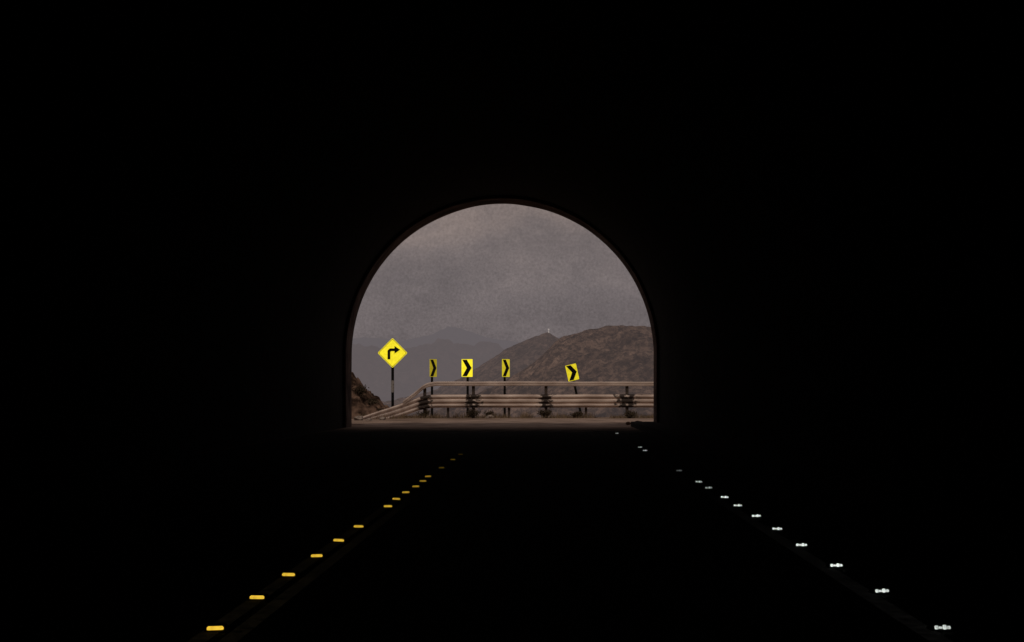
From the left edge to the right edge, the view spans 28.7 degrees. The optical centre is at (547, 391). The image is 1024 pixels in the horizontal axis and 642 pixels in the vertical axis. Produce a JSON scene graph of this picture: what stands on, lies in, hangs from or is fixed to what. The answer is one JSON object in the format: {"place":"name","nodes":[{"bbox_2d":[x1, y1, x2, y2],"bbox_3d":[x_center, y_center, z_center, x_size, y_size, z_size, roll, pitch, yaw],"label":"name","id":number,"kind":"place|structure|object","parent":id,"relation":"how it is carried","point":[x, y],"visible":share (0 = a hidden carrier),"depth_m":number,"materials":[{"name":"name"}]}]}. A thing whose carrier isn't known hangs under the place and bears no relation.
{"place":"outdoors","nodes":[
{"label":"outdoors","id":0,"kind":"place"},
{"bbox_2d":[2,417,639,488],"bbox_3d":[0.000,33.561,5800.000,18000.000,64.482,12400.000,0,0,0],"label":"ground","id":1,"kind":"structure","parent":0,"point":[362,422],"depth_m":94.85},
{"bbox_2d":[354,416,362,419],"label":"roadside stone","id":2,"kind":"object","parent":1,"relation":"on","point":[358,417],"visible":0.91,"depth_m":91.88,"materials":[{"name":"stone"}]},
{"bbox_2d":[416,409,430,416],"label":"dry shrub","id":3,"kind":"object","parent":1,"relation":"on","point":[425,413],"visible":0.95,"depth_m":99.40,"materials":[{"name":"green plant"}]},
{"bbox_2d":[430,359,436,414],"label":"chevron sign","id":4,"kind":"object","parent":1,"relation":"on","point":[433,367],"visible":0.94,"depth_m":101.35,"materials":[{"name":"yellow metal"}]},
{"bbox_2d":[462,359,472,415],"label":"chevron sign","id":5,"kind":"object","parent":1,"relation":"on","point":[467,368],"visible":0.91,"depth_m":101.33,"materials":[{"name":"yellow metal"}]},
{"bbox_2d":[466,407,480,417],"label":"dry shrub","id":6,"kind":"object","parent":1,"relation":"on","point":[470,412],"visible":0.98,"depth_m":99.31,"materials":[{"name":"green plant"}]},
{"bbox_2d":[484,411,493,415],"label":"dry shrub","id":7,"kind":"object","parent":1,"relation":"on","point":[490,413],"visible":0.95,"depth_m":99.36,"materials":[{"name":"brown plant"}]},
{"bbox_2d":[502,359,509,417],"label":"chevron sign","id":8,"kind":"object","parent":1,"relation":"on","point":[505,368],"visible":0.93,"depth_m":101.36,"materials":[{"name":"yellow metal"}]},
{"bbox_2d":[363,381,653,418],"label":"guardrail","id":9,"kind":"object","parent":1,"relation":"on","point":[545,401],"visible":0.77,"depth_m":99.83,"materials":[{"name":"silver metal"}]},
{"bbox_2d":[0,0,1023,522],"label":"tunnel","id":10,"kind":"structure","parent":1,"relation":"on","point":[802,220],"depth_m":33.92,"materials":[{"name":"concrete"}]},
{"bbox_2d":[536,409,554,417],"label":"dry shrub","id":11,"kind":"object","parent":1,"relation":"on","point":[547,413],"visible":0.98,"depth_m":99.35,"materials":[{"name":"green plant"}]},
{"bbox_2d":[565,363,581,413],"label":"chevron sign","id":12,"kind":"object","parent":1,"relation":"on","point":[572,373],"visible":0.84,"depth_m":101.19,"materials":[{"name":"yellow metal"}]},
{"bbox_2d":[570,410,584,417],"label":"dry shrub","id":13,"kind":"object","parent":1,"relation":"on","point":[577,414],"visible":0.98,"depth_m":99.44,"materials":[{"name":"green plant"}]},
{"bbox_2d":[624,410,636,417],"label":"dry shrub","id":14,"kind":"object","parent":1,"relation":"on","point":[629,415],"visible":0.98,"depth_m":99.20,"materials":[{"name":"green plant"}]},
{"bbox_2d":[352,372,420,418],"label":"rocky bank","id":15,"kind":"structure","parent":0,"point":[360,404],"depth_m":99.55,"materials":[{"name":"brown stone"}]},
{"bbox_2d":[352,384,368,396],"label":"bank bush","id":16,"kind":"object","parent":15,"relation":"on","point":[361,390],"visible":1,"depth_m":99.38,"materials":[{"name":"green plant"}]},
{"bbox_2d":[367,397,379,404],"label":"bank bush","id":17,"kind":"object","parent":15,"relation":"on","point":[372,401],"visible":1,"depth_m":99.71,"materials":[{"name":"brown plant"}]},
{"bbox_2d":[378,338,406,406],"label":"turn sign","id":18,"kind":"object","parent":15,"relation":"on","point":[392,352],"visible":0.98,"depth_m":99.51,"materials":[{"name":"yellow metal"}]},
{"bbox_2d":[352,338,506,401],"bbox_3d":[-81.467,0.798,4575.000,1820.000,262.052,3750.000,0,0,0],"label":"hazy hills","id":19,"kind":"structure","parent":0,"point":[371,368],"depth_m":4395.54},
{"bbox_2d":[352,326,560,348],"bbox_3d":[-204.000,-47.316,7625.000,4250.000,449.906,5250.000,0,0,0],"label":"distant mountains","id":20,"kind":"structure","parent":0,"point":[454,335],"depth_m":8081.93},
{"bbox_2d":[382,332,558,415],"bbox_3d":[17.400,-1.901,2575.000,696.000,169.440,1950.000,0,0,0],"label":"hill","id":21,"kind":"structure","parent":0,"point":[521,356],"depth_m":2567.03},
{"bbox_2d":[353,204,650,341],"label":"sky","id":22,"kind":"structure","parent":0,"point":[510,272],"materials":[{"name":"grey"}]},
{"bbox_2d":[352,411,653,418],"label":"dry grass","id":23,"kind":"structure","parent":0,"point":[521,416],"depth_m":99.55,"materials":[{"name":"plant"}]},
{"bbox_2d":[358,418,653,425],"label":"outside road","id":24,"kind":"structure","parent":0,"point":[575,422],"depth_m":84.33,"materials":[{"name":"grey asphalt"}]},
{"bbox_2d":[0,426,1023,641],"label":"tunnel road","id":25,"kind":"structure","parent":0,"point":[554,534],"depth_m":16.17,"materials":[{"name":"black asphalt"}]},
{"bbox_2d":[204,623,228,631],"bbox_3d":[-1.796,1.278,10.832,0.120,0.033,0.120,-2,0,-2],"label":"yellow road stud","id":26,"kind":"object","parent":25,"relation":"on","point":[222,627],"visible":1,"depth_m":10.78,"materials":[{"name":"orange"}]},
{"bbox_2d":[247,593,269,600],"bbox_3d":[-1.803,1.278,12.452,0.120,0.033,0.120,0,0,2],"label":"yellow road stud","id":27,"kind":"object","parent":25,"relation":"on","point":[260,597],"visible":1,"depth_m":12.40,"materials":[{"name":"orange"}]},
{"bbox_2d":[280,571,300,576],"bbox_3d":[-1.803,1.278,13.994,0.120,0.033,0.120,0,0,6],"label":"yellow road stud","id":28,"kind":"object","parent":25,"relation":"on","point":[290,574],"visible":1,"depth_m":13.95,"materials":[{"name":"orange"}]},
{"bbox_2d":[309,553,326,557],"bbox_3d":[-1.793,1.278,15.595,0.120,0.033,0.120,-2,0,6],"label":"yellow road stud","id":29,"kind":"object","parent":25,"relation":"on","point":[318,555],"visible":1,"depth_m":15.54,"materials":[{"name":"orange"}]},
{"bbox_2d":[187,443,476,641],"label":"yellow centre line","id":30,"kind":"object","parent":25,"relation":"on","point":[233,615],"visible":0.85,"depth_m":13.94,"materials":[{"name":"black"}]},
{"bbox_2d":[332,538,347,542],"bbox_3d":[-1.792,1.278,17.215,0.120,0.033,0.120,2,0,5],"label":"yellow road stud","id":31,"kind":"object","parent":25,"relation":"on","point":[341,540],"visible":1,"depth_m":17.16,"materials":[{"name":"orange"}]},
{"bbox_2d":[218,443,483,641],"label":"yellow centre line","id":32,"kind":"object","parent":25,"relation":"on","point":[243,629],"visible":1,"depth_m":14.32,"materials":[{"name":"black"}]},
{"bbox_2d":[352,524,364,527],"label":"yellow road stud","id":33,"kind":"object","parent":25,"relation":"on","point":[358,526],"visible":1,"depth_m":18.93,"materials":[{"name":"orange"}]},
{"bbox_2d":[382,504,392,507],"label":"yellow road stud","id":34,"kind":"object","parent":25,"relation":"on","point":[387,506],"visible":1,"depth_m":22.27,"materials":[{"name":"orange"}]},
{"bbox_2d":[391,497,401,500],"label":"yellow road stud","id":35,"kind":"object","parent":25,"relation":"on","point":[397,498],"visible":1,"depth_m":23.79,"materials":[{"name":"orange"}]},
{"bbox_2d":[719,495,729,498],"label":"white road stud","id":36,"kind":"object","parent":25,"relation":"on","point":[724,496],"visible":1,"depth_m":24.23,"materials":[{"name":"grey plastic"}]},
{"bbox_2d":[732,503,742,506],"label":"white road stud","id":37,"kind":"object","parent":25,"relation":"on","point":[737,505],"visible":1,"depth_m":22.47,"materials":[{"name":"grey plastic"}]},
{"bbox_2d":[749,514,761,517],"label":"white road stud","id":38,"kind":"object","parent":25,"relation":"on","point":[754,515],"visible":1,"depth_m":20.57,"materials":[{"name":"grey plastic"}]},
{"bbox_2d":[769,526,783,530],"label":"white road stud","id":39,"kind":"object","parent":25,"relation":"on","point":[776,528],"visible":1,"depth_m":18.64,"materials":[{"name":"grey plastic"}]},
{"bbox_2d":[627,443,952,641],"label":"white edge line","id":40,"kind":"object","parent":25,"relation":"on","point":[903,617],"visible":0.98,"depth_m":14.32,"materials":[{"name":"black"}]},
{"bbox_2d":[794,542,808,546],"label":"white road stud","id":41,"kind":"object","parent":25,"relation":"on","point":[800,544],"visible":1,"depth_m":16.67,"materials":[{"name":"grey plastic"}]},
{"bbox_2d":[826,562,844,567],"bbox_3d":[2.119,1.278,14.760,0.120,0.033,0.120,0,0,-4],"label":"white road stud","id":42,"kind":"object","parent":25,"relation":"on","point":[834,564],"visible":1,"depth_m":14.71,"materials":[{"name":"grey plastic"}]},
{"bbox_2d":[869,587,890,593],"bbox_3d":[2.137,1.278,12.874,0.120,0.033,0.120,-1,0,-7],"label":"white road stud","id":43,"kind":"object","parent":25,"relation":"on","point":[878,590],"visible":1,"depth_m":12.83,"materials":[{"name":"grey plastic"}]},
{"bbox_2d":[926,623,953,630],"bbox_3d":[2.132,1.278,10.881,0.120,0.033,0.120,0,0,-5],"label":"white road stud","id":44,"kind":"object","parent":25,"relation":"on","point":[939,626],"visible":1,"depth_m":10.83,"materials":[{"name":"grey plastic"}]},
{"bbox_2d":[410,325,653,416],"bbox_3d":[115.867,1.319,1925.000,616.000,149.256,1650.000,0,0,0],"label":"hill","id":45,"kind":"structure","parent":0,"point":[621,353],"depth_m":1835.35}
]}

